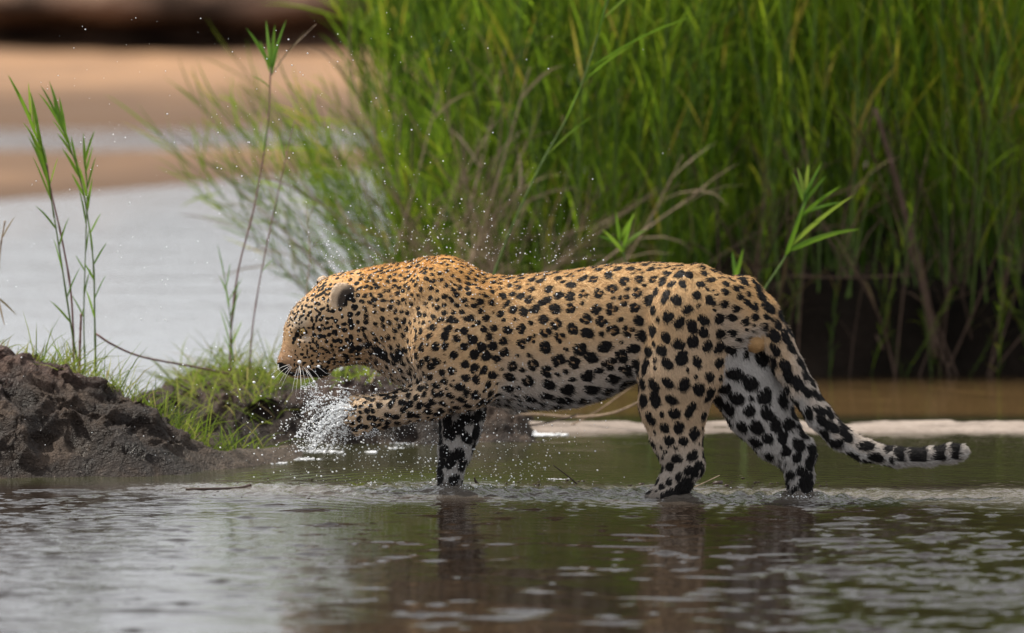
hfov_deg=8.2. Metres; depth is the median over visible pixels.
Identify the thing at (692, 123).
reed
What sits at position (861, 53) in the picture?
reed
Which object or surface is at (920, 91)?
reed
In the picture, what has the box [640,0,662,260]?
reed
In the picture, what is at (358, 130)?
reed
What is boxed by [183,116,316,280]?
reed
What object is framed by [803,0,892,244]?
reed
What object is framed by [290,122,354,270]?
reed
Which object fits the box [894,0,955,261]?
reed
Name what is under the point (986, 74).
reed
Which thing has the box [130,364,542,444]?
mud bank
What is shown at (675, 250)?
reed
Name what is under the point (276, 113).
reed
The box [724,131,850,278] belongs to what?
dead reed
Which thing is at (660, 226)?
reed
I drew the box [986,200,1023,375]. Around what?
dead reed
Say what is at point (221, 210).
reed
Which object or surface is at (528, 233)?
dead reed
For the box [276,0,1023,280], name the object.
reed thicket
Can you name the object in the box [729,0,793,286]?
reed
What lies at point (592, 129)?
reed
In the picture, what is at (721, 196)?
reed
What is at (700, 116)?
reed
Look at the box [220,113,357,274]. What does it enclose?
reed
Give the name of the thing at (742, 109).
reed
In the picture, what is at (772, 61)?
reed
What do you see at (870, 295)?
dead reed
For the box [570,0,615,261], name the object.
reed
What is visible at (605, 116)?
reed
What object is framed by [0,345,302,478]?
mud mound
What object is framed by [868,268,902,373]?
reed
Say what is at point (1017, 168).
reed
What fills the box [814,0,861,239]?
reed
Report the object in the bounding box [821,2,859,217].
reed
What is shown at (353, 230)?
dead reed
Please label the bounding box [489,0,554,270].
reed
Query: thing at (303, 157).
reed
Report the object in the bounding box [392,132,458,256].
reed
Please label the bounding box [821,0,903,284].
reed
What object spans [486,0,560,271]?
reed
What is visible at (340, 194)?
reed
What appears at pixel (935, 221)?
dead reed
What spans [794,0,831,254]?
reed
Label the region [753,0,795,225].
reed
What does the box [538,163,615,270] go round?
dead reed
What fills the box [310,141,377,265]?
reed
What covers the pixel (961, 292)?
dead reed
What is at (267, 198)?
reed
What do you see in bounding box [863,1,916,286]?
reed
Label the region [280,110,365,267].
reed
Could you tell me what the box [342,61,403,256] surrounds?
reed
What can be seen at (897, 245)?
dead reed
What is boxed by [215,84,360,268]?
reed
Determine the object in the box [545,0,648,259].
reed
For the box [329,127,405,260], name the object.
reed
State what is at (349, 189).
reed
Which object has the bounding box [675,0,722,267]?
reed
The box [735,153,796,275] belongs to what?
dead reed
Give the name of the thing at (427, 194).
reed
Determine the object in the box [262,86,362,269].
reed
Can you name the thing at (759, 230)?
dead reed
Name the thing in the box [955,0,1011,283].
reed
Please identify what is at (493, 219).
dead reed
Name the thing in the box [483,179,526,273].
dead reed
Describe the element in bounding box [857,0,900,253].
reed
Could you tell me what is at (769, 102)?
reed
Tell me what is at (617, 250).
dead reed
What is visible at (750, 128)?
reed
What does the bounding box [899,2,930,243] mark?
reed
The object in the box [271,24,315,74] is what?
seed spike
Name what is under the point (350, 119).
reed
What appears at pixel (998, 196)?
reed
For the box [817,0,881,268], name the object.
reed
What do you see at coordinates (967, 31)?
dead reed
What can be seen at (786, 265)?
dead reed
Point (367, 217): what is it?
reed
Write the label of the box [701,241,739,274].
dead reed
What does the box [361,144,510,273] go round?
dead reed
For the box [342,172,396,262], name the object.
reed
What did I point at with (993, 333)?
reed
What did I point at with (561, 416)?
fallen stalk
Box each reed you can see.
[0,217,14,325]
[8,76,78,365]
[39,82,105,372]
[43,144,74,357]
[72,132,95,373]
[78,308,83,372]
[108,96,315,290]
[157,141,311,297]
[164,129,345,275]
[166,59,330,276]
[180,115,346,271]
[180,152,308,292]
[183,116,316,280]
[186,145,329,283]
[190,60,380,266]
[194,73,343,272]
[206,22,402,255]
[207,138,329,287]
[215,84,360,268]
[216,87,361,268]
[217,246,241,373]
[219,168,339,274]
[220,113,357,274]
[221,21,285,377]
[225,65,363,267]
[235,78,384,262]
[244,69,366,266]
[246,191,317,303]
[249,121,294,375]
[252,56,403,262]
[254,121,395,263]
[256,126,358,271]
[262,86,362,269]
[268,94,356,269]
[271,121,375,265]
[272,115,366,262]
[273,76,385,264]
[274,83,398,261]
[278,108,404,248]
[279,126,392,263]
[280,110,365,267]
[281,105,388,263]
[282,127,436,250]
[283,104,375,266]
[283,107,396,259]
[284,155,365,268]
[285,126,384,264]
[287,74,457,254]
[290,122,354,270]
[294,195,420,273]
[296,202,325,293]
[297,144,372,260]
[298,144,363,267]
[301,88,429,257]
[304,0,440,257]
[306,82,409,259]
[307,167,409,264]
[309,65,392,202]
[309,174,405,253]
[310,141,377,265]
[311,147,363,267]
[313,177,368,266]
[314,113,376,266]
[321,36,411,260]
[325,103,405,258]
[326,105,424,258]
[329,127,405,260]
[333,142,422,245]
[333,170,434,255]
[338,171,388,257]
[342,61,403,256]
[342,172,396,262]
[345,100,441,253]
[346,140,383,254]
[347,66,433,255]
[348,110,427,250]
[355,115,451,254]
[359,93,446,254]
[359,130,398,261]
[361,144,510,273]
[362,84,474,262]
[365,62,422,259]
[367,127,416,245]
[368,79,459,252]
[368,178,482,264]
[372,135,442,253]
[375,124,426,254]
[376,91,424,227]
[378,160,435,256]
[381,126,453,255]
[386,135,424,227]
[389,153,437,250]
[392,0,475,258]
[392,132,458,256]
[396,45,493,271]
[396,141,427,252]
[397,47,481,267]
[398,0,459,257]
[402,97,451,247]
[407,110,464,258]
[408,51,477,266]
[409,0,498,270]
[409,177,471,261]
[411,119,491,273]
[411,142,452,251]
[412,136,517,274]
[414,0,505,270]
[418,155,525,269]
[420,97,497,257]
[422,1,498,257]
[422,98,457,255]
[423,183,527,260]
[424,170,560,261]
[427,73,485,261]
[432,21,556,269]
[432,109,565,263]
[432,145,468,259]
[438,185,519,262]
[440,49,562,264]
[444,0,566,274]
[444,143,466,260]
[448,127,532,274]
[451,141,530,271]
[451,148,472,259]
[461,0,534,268]
[462,0,531,274]
[463,199,529,272]
[467,104,495,236]
[469,0,525,274]
[469,197,531,266]
[470,8,568,274]
[472,148,588,272]
[474,96,543,272]
[474,133,575,274]
[476,195,528,274]
[478,0,536,274]
[478,178,556,267]
[479,0,522,269]
[482,0,554,265]
[482,0,571,269]
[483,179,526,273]
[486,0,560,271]
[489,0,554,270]
[490,0,563,271]
[490,188,609,273]
[493,0,694,273]
[499,2,557,271]
[500,185,545,274]
[502,0,603,271]
[507,2,559,265]
[510,219,556,274]
[512,0,610,272]
[516,11,556,231]
[517,0,574,260]
[522,0,563,191]
[523,4,567,266]
[527,164,605,273]
[529,160,637,271]
[533,0,612,261]
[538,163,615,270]
[538,163,738,270]
[540,0,630,270]
[545,0,630,262]
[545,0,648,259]
[546,0,634,262]
[546,165,705,271]
[548,0,587,257]
[549,165,680,270]
[550,167,629,271]
[552,0,605,270]
[554,0,638,263]
[555,162,659,265]
[564,0,650,267]
[566,0,633,266]
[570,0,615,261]
[583,2,652,262]
[589,0,648,262]
[589,28,658,258]
[590,0,651,263]
[590,143,721,265]
[595,0,660,259]
[599,212,646,262]
[602,0,631,258]
[603,0,671,262]
[603,2,641,262]
[609,0,661,261]
[609,0,717,260]
[613,1,684,261]
[617,1,652,261]
[617,233,645,262]
[622,0,671,261]
[622,0,717,262]
[624,0,682,261]
[624,1,687,261]
[626,139,785,295]
[632,0,718,261]
[634,1,714,263]
[635,14,683,261]
[636,0,696,260]
[638,0,757,261]
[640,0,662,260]
[641,0,690,261]
[653,0,739,263]
[653,126,778,272]
[666,0,710,263]
[669,0,724,263]
[670,0,744,262]
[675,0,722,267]
[675,0,752,273]
[678,0,717,260]
[679,59,883,349]
[682,0,739,262]
[682,0,768,274]
[685,180,809,270]
[696,0,742,259]
[696,1,735,253]
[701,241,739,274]
[703,0,762,266]
[705,0,784,266]
[708,0,785,247]
[712,2,760,258]
[712,204,806,315]
[714,8,763,253]
[720,0,761,234]
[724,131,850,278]
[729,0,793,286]
[729,1,798,246]
[730,0,796,304]
[732,205,774,275]
[732,250,742,274]
[733,0,780,237]
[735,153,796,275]
[738,0,811,259]
[739,2,785,251]
[742,128,793,285]
[747,5,786,249]
[748,0,795,268]
[749,2,838,255]
[750,0,806,290]
[750,0,852,273]
[752,0,826,282]
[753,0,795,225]
[753,115,860,350]
[754,0,818,279]
[758,0,837,268]
[764,0,802,272]
[764,164,858,288]
[773,0,872,291]
[774,40,916,283]
[776,0,823,322]
[776,256,817,325]
[777,121,874,308]
[784,233,811,324]
[790,274,911,278]
[791,0,843,268]
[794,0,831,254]
[797,173,898,375]
[800,3,861,240]
[802,6,850,271]
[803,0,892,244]
[811,0,844,256]
[813,0,892,275]
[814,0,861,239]
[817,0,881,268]
[819,3,870,228]
[820,7,866,244]
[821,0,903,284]
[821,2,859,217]
[822,0,867,237]
[823,0,884,265]
[824,196,854,374]
[826,99,957,374]
[829,0,919,250]
[831,5,911,269]
[835,0,895,296]
[837,249,877,375]
[839,123,951,375]
[842,0,930,297]
[854,0,942,285]
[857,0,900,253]
[858,98,955,372]
[861,60,962,280]
[861,106,949,268]
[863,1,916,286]
[866,0,902,245]
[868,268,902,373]
[871,191,918,373]
[872,0,936,271]
[873,0,903,264]
[876,2,936,278]
[877,231,892,357]
[879,0,922,282]
[881,0,977,286]
[893,0,934,277]
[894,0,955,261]
[894,10,948,203]
[895,0,964,278]
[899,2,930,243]
[899,6,944,269]
[899,177,940,271]
[900,0,954,264]
[906,184,933,375]
[906,283,958,375]
[907,18,939,246]
[909,1,954,278]
[917,4,967,253]
[917,314,941,374]
[919,240,995,374]
[920,0,972,286]
[921,1,961,280]
[924,130,970,372]
[925,218,989,343]
[928,0,1022,301]
[930,1,988,289]
[930,237,971,339]
[931,0,1023,324]
[933,0,981,222]
[938,0,990,265]
[939,10,1010,239]
[943,10,971,244]
[943,66,997,296]
[944,123,1023,372]
[945,5,1000,213]
[946,0,1022,273]
[949,36,1023,283]
[953,46,982,228]
[954,19,1023,236]
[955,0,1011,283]
[957,0,992,281]
[957,0,1009,268]
[958,0,1023,265]
[958,1,1019,272]
[958,158,1018,291]
[962,129,1023,271]
[963,5,1021,256]
[967,0,1023,199]
[968,0,1023,277]
[969,0,1023,292]
[971,294,1013,374]
[975,0,997,263]
[976,0,1021,254]
[979,2,1019,231]
[983,20,1023,156]
[985,3,1023,259]
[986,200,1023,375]
[987,190,1023,372]
[987,272,1006,375]
[989,0,1023,275]
[990,332,1023,374]
[996,239,1023,358]
[1000,290,1023,329]
[1004,259,1023,295]
[1015,1,1023,167]
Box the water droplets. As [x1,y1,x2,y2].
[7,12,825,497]
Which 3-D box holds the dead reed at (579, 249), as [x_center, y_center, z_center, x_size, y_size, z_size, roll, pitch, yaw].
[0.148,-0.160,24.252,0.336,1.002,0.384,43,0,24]
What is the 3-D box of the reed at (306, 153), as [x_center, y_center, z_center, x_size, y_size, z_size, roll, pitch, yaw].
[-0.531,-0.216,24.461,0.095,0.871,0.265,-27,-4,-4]
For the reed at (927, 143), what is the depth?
24.61 m
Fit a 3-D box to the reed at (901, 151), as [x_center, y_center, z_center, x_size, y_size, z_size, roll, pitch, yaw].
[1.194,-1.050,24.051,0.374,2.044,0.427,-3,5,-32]
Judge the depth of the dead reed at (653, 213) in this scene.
23.73 m
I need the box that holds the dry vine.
[96,333,252,379]
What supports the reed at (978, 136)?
on the reed bank at (815, 343)
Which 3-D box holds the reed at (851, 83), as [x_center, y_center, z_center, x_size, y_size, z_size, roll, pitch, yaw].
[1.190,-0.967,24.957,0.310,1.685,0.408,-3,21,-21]
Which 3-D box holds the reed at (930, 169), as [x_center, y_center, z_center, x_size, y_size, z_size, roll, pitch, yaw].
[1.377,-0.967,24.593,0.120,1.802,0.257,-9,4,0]
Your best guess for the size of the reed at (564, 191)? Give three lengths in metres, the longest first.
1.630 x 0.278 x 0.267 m
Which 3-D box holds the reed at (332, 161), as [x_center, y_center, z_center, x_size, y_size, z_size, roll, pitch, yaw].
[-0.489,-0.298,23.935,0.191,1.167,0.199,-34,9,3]
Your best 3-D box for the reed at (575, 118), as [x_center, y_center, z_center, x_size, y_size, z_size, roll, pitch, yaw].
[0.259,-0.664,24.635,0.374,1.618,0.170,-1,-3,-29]
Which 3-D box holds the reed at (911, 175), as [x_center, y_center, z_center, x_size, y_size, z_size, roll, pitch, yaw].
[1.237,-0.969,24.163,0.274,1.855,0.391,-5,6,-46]
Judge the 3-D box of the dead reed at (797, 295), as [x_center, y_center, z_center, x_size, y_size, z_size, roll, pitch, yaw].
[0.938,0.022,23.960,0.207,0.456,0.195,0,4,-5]
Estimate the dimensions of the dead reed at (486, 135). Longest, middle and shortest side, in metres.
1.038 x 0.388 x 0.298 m
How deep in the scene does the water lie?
19.49 m
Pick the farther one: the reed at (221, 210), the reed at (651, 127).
the reed at (651, 127)
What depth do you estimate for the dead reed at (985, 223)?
24.07 m
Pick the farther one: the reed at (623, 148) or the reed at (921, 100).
the reed at (623, 148)
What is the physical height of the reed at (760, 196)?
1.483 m
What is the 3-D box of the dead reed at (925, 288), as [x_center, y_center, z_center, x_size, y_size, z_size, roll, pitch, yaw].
[1.331,-0.262,23.962,0.245,1.128,0.369,-14,14,35]
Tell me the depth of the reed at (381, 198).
24.40 m
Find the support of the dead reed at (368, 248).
on the water
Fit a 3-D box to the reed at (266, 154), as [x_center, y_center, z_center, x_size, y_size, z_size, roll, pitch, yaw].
[-0.634,-0.365,24.323,0.228,1.393,0.238,-21,29,31]
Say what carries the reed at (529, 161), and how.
on the reed bank at (815, 343)
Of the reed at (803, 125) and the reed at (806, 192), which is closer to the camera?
the reed at (806, 192)
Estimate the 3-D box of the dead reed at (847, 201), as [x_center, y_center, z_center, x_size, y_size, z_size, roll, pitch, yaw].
[1.122,-0.493,24.034,0.380,0.920,0.346,4,6,40]
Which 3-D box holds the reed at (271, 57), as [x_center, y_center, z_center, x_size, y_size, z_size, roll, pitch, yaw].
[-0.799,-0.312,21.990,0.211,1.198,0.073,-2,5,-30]
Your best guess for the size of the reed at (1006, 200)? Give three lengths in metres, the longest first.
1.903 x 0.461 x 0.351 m
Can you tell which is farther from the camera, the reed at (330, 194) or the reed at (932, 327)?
the reed at (330, 194)
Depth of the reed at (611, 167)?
24.18 m
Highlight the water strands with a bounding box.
[323,387,354,426]
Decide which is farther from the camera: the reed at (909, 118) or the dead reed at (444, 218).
the reed at (909, 118)
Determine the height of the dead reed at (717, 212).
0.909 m
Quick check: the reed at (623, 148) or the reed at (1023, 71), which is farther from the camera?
the reed at (623, 148)
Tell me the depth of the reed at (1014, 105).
24.11 m
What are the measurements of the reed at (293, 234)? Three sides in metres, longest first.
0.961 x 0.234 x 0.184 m
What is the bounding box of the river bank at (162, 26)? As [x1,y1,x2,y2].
[0,0,929,52]
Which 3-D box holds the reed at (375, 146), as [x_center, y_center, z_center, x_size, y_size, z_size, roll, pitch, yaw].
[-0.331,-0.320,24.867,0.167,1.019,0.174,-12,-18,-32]
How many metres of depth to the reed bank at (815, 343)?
24.11 m
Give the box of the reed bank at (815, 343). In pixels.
[403,171,1023,374]
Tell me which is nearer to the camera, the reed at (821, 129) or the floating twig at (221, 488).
the floating twig at (221, 488)
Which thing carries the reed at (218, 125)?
on the reed bank at (815, 343)
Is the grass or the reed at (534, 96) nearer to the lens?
the grass
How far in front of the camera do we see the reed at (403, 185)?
24.37 m
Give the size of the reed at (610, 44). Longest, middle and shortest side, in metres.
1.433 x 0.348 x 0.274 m
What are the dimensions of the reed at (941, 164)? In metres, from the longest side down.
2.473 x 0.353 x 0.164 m
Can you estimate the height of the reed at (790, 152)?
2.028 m
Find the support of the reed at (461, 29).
on the reed bank at (815, 343)
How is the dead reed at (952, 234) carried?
on the reed bank at (815, 343)
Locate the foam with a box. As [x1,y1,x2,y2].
[271,431,731,487]
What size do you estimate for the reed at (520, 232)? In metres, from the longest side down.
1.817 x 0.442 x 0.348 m
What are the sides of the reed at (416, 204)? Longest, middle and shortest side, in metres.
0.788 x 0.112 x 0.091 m
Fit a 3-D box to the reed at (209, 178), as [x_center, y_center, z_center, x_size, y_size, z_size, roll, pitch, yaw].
[-0.876,-0.309,24.400,0.322,1.324,0.253,-41,-1,-40]
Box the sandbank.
[0,45,1018,198]
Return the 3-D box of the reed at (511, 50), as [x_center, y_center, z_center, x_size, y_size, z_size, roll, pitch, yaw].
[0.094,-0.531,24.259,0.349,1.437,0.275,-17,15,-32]
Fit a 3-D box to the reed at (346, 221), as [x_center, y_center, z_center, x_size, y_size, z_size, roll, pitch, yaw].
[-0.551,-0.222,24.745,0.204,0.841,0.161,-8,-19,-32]
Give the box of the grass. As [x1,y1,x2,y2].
[0,313,400,450]
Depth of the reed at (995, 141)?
24.24 m
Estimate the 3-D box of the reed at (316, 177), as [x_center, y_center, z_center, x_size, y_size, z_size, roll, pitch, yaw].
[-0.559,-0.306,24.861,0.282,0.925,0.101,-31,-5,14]
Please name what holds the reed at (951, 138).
on the reed bank at (815, 343)
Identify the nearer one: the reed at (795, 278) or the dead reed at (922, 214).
the reed at (795, 278)
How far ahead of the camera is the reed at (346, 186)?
24.14 m
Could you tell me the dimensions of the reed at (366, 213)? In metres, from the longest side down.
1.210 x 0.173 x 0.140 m
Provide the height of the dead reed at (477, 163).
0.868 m
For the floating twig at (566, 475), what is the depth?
20.27 m
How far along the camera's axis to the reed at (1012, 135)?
24.77 m
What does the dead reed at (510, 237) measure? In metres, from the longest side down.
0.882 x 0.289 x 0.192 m
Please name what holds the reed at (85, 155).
on the mud mound
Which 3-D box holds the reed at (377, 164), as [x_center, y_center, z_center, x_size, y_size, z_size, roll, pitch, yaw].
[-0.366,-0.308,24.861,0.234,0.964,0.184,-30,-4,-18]
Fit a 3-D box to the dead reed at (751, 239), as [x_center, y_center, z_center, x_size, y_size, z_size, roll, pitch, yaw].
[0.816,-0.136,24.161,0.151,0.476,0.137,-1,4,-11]
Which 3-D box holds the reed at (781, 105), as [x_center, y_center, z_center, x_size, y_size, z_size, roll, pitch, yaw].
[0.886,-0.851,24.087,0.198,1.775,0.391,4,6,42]
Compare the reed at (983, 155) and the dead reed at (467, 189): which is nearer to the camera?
the dead reed at (467, 189)
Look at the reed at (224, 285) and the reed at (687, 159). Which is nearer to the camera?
the reed at (224, 285)
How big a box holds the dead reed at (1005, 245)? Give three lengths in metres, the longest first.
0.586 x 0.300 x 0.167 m
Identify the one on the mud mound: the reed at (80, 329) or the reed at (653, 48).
the reed at (80, 329)
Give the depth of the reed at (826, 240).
24.59 m
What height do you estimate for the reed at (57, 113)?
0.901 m
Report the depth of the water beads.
20.07 m
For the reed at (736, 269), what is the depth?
22.15 m
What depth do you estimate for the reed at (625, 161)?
24.70 m
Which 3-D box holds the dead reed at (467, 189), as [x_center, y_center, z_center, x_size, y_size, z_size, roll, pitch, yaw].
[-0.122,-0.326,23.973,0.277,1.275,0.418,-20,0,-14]
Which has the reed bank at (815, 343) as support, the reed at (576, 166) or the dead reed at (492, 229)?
the reed at (576, 166)
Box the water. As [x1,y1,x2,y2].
[0,128,1023,632]
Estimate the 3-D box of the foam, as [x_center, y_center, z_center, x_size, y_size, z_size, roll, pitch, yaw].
[-0.129,0.430,20.923,1.186,0.006,2.709,-2,5,-19]
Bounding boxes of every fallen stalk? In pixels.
[522,402,637,417]
[529,414,579,425]
[570,388,629,424]
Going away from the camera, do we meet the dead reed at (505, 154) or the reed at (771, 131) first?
the dead reed at (505, 154)
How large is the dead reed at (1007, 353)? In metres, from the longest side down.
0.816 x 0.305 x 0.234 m
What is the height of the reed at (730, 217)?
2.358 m
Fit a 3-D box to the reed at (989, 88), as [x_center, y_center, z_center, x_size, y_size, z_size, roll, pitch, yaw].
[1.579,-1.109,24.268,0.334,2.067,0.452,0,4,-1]
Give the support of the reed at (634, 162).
on the reed bank at (815, 343)
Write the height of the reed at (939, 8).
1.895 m
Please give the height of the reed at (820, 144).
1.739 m
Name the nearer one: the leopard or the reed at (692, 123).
the leopard
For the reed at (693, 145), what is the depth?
24.19 m
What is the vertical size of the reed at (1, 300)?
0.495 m
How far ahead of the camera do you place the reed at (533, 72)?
24.85 m
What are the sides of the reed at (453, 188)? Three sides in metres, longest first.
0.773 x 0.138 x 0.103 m
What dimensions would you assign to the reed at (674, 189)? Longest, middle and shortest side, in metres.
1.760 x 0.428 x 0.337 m
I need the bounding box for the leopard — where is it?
[272,254,971,498]
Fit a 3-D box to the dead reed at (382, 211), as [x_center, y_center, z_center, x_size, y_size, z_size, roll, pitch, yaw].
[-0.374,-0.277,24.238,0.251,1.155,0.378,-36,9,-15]
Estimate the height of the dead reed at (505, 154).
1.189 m
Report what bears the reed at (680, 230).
on the reed bank at (815, 343)
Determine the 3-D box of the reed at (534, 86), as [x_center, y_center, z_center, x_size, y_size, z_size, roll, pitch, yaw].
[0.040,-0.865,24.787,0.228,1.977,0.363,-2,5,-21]
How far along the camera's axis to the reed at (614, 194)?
23.93 m
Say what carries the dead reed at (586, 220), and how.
on the water
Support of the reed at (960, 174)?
on the reed bank at (815, 343)
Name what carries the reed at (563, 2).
on the reed bank at (815, 343)
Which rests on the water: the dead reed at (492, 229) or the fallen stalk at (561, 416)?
the dead reed at (492, 229)
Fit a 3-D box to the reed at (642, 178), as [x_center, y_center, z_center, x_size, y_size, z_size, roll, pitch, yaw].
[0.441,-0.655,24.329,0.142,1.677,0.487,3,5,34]
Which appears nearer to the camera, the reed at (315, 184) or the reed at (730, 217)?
the reed at (315, 184)
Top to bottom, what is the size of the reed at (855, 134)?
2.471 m
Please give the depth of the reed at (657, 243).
24.27 m
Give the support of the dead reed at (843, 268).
on the reed bank at (815, 343)
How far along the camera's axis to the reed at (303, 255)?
24.22 m
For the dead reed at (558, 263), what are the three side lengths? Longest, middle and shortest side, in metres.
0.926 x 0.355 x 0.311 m
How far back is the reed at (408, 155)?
24.56 m
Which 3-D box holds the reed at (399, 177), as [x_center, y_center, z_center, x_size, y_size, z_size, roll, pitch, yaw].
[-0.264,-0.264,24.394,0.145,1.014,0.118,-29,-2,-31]
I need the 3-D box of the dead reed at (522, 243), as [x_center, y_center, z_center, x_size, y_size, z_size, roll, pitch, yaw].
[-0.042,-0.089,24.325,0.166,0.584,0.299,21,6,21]
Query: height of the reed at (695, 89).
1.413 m
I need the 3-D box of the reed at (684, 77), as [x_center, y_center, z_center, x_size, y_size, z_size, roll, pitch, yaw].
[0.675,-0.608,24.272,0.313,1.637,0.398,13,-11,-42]
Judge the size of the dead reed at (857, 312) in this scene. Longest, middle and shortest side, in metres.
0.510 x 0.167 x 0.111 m
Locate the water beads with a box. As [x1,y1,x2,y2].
[277,256,629,479]
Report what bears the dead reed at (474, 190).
on the reed bank at (815, 343)
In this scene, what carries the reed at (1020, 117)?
on the reed bank at (815, 343)
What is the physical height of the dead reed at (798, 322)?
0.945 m
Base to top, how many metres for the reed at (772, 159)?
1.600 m
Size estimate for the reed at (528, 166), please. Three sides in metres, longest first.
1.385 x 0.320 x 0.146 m
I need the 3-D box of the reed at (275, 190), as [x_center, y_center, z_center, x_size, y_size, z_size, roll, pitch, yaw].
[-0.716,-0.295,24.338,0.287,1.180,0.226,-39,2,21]
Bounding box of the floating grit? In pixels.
[203,477,827,498]
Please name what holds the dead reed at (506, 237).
on the water
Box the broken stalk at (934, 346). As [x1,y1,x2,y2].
[873,108,939,358]
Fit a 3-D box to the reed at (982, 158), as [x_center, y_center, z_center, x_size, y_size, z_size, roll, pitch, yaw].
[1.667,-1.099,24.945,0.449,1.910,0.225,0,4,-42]
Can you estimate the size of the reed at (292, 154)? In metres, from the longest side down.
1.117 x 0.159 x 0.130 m
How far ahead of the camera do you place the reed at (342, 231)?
24.24 m
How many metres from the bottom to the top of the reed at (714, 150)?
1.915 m
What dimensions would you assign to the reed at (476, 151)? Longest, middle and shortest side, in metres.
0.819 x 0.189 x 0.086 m
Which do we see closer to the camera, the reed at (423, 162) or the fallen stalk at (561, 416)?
the fallen stalk at (561, 416)
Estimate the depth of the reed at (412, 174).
24.88 m
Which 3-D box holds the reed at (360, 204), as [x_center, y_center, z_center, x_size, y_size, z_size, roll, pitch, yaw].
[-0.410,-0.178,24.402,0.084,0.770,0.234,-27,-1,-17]
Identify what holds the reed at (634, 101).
on the reed bank at (815, 343)
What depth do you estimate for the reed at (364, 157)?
24.13 m
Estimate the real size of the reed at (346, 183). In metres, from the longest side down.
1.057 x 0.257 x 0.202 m
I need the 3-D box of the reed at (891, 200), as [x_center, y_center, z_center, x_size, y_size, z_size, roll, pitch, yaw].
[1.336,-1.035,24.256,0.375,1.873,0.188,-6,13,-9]
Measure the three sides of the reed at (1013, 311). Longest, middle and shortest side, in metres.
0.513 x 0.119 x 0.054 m
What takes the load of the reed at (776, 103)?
on the reed bank at (815, 343)
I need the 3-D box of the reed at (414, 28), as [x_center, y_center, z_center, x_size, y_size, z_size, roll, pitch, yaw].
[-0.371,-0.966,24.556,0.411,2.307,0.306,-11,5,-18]
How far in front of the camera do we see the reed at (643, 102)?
24.42 m
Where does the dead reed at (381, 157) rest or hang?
on the reed bank at (815, 343)
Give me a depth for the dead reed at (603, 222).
24.01 m
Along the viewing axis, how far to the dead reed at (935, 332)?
23.98 m
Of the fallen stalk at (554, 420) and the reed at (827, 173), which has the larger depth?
the reed at (827, 173)
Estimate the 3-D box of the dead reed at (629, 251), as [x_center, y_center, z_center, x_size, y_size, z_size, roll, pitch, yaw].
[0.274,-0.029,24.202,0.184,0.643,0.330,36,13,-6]
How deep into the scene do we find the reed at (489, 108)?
24.87 m
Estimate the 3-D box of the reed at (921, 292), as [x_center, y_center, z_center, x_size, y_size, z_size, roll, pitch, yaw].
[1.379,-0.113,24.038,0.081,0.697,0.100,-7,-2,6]
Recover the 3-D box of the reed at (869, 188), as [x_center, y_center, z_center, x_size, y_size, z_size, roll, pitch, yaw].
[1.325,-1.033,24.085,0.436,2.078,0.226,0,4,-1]
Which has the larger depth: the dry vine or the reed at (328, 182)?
the reed at (328, 182)
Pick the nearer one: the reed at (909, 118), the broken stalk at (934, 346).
the broken stalk at (934, 346)
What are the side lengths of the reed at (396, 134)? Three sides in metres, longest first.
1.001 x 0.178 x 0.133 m
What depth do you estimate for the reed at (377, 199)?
24.65 m
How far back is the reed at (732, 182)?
24.39 m
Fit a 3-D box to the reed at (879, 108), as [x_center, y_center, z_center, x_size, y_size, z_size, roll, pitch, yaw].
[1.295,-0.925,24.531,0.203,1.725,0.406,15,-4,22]
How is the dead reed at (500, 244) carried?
on the reed bank at (815, 343)
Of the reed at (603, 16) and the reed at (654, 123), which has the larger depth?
the reed at (654, 123)
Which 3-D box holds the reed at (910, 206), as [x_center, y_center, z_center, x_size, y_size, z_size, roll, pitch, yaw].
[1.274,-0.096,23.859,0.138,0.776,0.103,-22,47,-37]
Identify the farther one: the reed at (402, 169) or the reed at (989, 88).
the reed at (402, 169)
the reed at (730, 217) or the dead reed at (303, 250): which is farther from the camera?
the reed at (730, 217)
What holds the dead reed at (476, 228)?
on the water
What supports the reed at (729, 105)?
on the reed bank at (815, 343)
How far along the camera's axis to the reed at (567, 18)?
24.66 m
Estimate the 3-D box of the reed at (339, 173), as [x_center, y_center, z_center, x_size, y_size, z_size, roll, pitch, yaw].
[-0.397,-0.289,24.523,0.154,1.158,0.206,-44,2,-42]
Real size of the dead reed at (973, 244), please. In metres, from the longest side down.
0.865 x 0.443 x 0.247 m
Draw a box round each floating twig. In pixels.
[186,484,251,489]
[553,465,577,483]
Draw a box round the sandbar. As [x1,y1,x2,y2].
[528,420,1023,433]
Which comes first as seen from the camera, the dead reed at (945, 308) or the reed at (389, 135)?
the dead reed at (945, 308)
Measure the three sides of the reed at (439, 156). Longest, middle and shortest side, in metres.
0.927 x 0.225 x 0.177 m
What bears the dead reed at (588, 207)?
on the reed bank at (815, 343)
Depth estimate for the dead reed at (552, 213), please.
24.04 m
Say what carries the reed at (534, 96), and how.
on the reed bank at (815, 343)
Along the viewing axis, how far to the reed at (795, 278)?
23.90 m
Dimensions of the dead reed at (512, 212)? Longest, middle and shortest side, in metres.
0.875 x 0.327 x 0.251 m
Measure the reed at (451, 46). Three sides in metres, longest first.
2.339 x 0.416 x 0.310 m
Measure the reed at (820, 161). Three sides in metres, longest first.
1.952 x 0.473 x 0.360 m
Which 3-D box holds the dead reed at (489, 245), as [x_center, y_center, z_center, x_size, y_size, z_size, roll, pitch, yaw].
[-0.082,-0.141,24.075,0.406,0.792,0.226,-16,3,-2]
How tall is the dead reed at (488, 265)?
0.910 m
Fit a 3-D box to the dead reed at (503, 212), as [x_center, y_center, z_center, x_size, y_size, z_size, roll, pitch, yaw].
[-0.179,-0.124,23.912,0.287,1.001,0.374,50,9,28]
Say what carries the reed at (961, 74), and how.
on the reed bank at (815, 343)
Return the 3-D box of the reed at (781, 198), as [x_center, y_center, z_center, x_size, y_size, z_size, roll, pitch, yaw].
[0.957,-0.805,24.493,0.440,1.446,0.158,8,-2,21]

